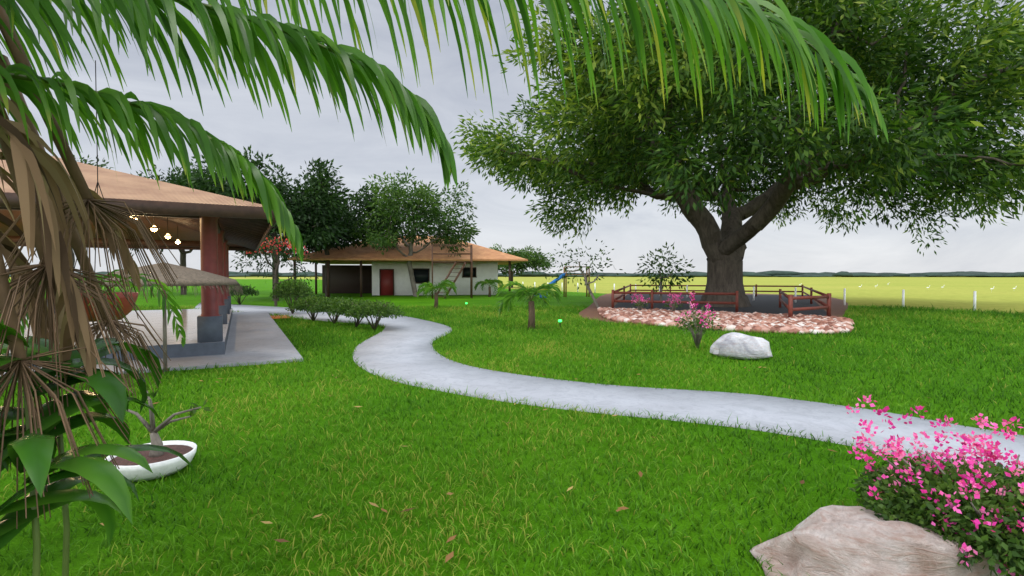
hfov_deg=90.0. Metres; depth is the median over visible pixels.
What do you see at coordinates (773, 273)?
tree line
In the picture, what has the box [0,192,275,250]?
pavilion beams
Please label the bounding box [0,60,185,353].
hanging pot
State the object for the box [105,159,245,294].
tree
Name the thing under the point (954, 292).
ground
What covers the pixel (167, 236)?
pavilion lamp bulbs
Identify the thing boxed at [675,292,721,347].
bougainvillea
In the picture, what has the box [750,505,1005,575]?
foreground rock
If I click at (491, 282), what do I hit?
palm
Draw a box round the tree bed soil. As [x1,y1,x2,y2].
[578,293,847,324]
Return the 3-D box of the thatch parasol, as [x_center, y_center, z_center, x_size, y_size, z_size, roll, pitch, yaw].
[-5.777,0.487,8.514,2.324,1.827,2.323,0,1,0]
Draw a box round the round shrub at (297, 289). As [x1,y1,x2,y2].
[269,279,314,313]
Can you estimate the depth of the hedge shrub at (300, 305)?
17.61 m
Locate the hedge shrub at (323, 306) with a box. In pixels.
[307,296,351,323]
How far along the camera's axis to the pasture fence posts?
28.03 m
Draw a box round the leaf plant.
[0,323,196,575]
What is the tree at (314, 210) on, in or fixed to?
on the lawn ground at (266, 299)
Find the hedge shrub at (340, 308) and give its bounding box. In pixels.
[327,298,370,326]
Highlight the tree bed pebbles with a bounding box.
[597,307,853,334]
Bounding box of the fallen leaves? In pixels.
[100,347,928,575]
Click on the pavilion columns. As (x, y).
(214, 251)
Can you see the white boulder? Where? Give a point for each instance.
(732, 345)
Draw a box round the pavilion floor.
[9,308,231,352]
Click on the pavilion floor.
(154, 318)
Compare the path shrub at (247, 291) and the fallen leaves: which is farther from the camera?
the path shrub at (247, 291)
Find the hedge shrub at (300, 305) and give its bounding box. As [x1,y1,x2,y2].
[284,295,330,321]
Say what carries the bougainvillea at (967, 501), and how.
on the lawn ground at (266, 299)
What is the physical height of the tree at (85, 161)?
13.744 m
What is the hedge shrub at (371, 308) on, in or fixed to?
on the lawn ground at (266, 299)
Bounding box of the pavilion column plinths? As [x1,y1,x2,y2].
[47,296,230,342]
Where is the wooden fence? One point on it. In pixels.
(791, 309)
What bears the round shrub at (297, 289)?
on the lawn ground at (266, 299)
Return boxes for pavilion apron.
[0,311,302,381]
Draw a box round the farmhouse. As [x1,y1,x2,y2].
[287,236,527,296]
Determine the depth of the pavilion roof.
9.43 m
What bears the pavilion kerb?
on the pavilion apron
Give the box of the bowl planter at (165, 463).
[105,384,210,481]
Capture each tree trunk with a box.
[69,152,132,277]
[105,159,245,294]
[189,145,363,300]
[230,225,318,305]
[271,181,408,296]
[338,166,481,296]
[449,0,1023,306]
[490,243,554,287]
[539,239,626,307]
[634,242,695,300]
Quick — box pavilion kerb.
[34,312,231,365]
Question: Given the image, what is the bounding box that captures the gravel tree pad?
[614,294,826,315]
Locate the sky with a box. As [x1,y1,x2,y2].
[0,0,1023,273]
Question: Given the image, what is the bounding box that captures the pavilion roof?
[0,149,261,206]
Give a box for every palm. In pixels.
[0,0,888,528]
[416,279,456,308]
[474,278,503,296]
[495,281,561,329]
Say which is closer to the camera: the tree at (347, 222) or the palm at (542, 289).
the palm at (542, 289)
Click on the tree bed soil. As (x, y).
(838, 308)
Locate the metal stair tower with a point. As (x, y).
(463, 266)
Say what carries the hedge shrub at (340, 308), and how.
on the lawn ground at (266, 299)
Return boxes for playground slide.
[534,266,589,296]
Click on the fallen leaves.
(451, 554)
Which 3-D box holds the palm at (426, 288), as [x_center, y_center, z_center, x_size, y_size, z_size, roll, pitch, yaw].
[-3.624,0.295,24.881,2.034,1.454,1.912,0,1,17]
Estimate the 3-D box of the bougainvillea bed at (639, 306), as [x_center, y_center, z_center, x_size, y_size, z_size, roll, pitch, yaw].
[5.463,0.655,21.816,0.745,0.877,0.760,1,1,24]
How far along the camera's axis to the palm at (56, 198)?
2.08 m
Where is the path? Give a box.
[196,303,1023,468]
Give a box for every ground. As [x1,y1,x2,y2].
[0,279,1023,575]
[9,276,1023,313]
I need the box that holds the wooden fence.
[611,284,830,316]
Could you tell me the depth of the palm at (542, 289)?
15.02 m
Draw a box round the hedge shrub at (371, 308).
[344,299,404,329]
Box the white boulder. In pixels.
[710,332,772,359]
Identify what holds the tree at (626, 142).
on the lawn ground at (266, 299)
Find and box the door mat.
[271,315,286,318]
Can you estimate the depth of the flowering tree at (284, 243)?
26.79 m
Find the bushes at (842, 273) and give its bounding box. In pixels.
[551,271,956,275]
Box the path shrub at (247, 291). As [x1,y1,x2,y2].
[229,284,259,304]
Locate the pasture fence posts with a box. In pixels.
[522,282,975,310]
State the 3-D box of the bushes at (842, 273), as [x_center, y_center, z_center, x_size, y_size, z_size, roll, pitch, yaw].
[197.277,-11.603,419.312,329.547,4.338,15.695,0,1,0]
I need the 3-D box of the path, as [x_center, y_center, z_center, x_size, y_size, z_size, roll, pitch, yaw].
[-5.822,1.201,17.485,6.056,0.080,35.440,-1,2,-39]
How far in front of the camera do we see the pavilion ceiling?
18.88 m
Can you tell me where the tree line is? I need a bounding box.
[9,270,1023,276]
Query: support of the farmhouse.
on the lawn ground at (266, 299)
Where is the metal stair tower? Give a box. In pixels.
[432,244,472,298]
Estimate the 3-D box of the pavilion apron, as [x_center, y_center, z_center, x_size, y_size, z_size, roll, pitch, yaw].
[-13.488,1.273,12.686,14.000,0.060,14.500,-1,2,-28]
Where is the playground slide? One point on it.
(565, 284)
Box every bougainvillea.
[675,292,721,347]
[846,394,1023,575]
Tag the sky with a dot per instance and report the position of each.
(801, 245)
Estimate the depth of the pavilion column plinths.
10.00 m
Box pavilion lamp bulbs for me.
[129,216,181,243]
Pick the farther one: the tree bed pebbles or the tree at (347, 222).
the tree at (347, 222)
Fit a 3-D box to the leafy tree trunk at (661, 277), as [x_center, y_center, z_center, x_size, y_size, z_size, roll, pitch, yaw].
[8.876,-0.908,30.142,3.538,3.646,3.446,0,1,0]
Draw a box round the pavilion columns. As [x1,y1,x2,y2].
[47,216,229,316]
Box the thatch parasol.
[77,262,242,371]
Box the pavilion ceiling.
[0,210,242,246]
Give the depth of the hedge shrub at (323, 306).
16.74 m

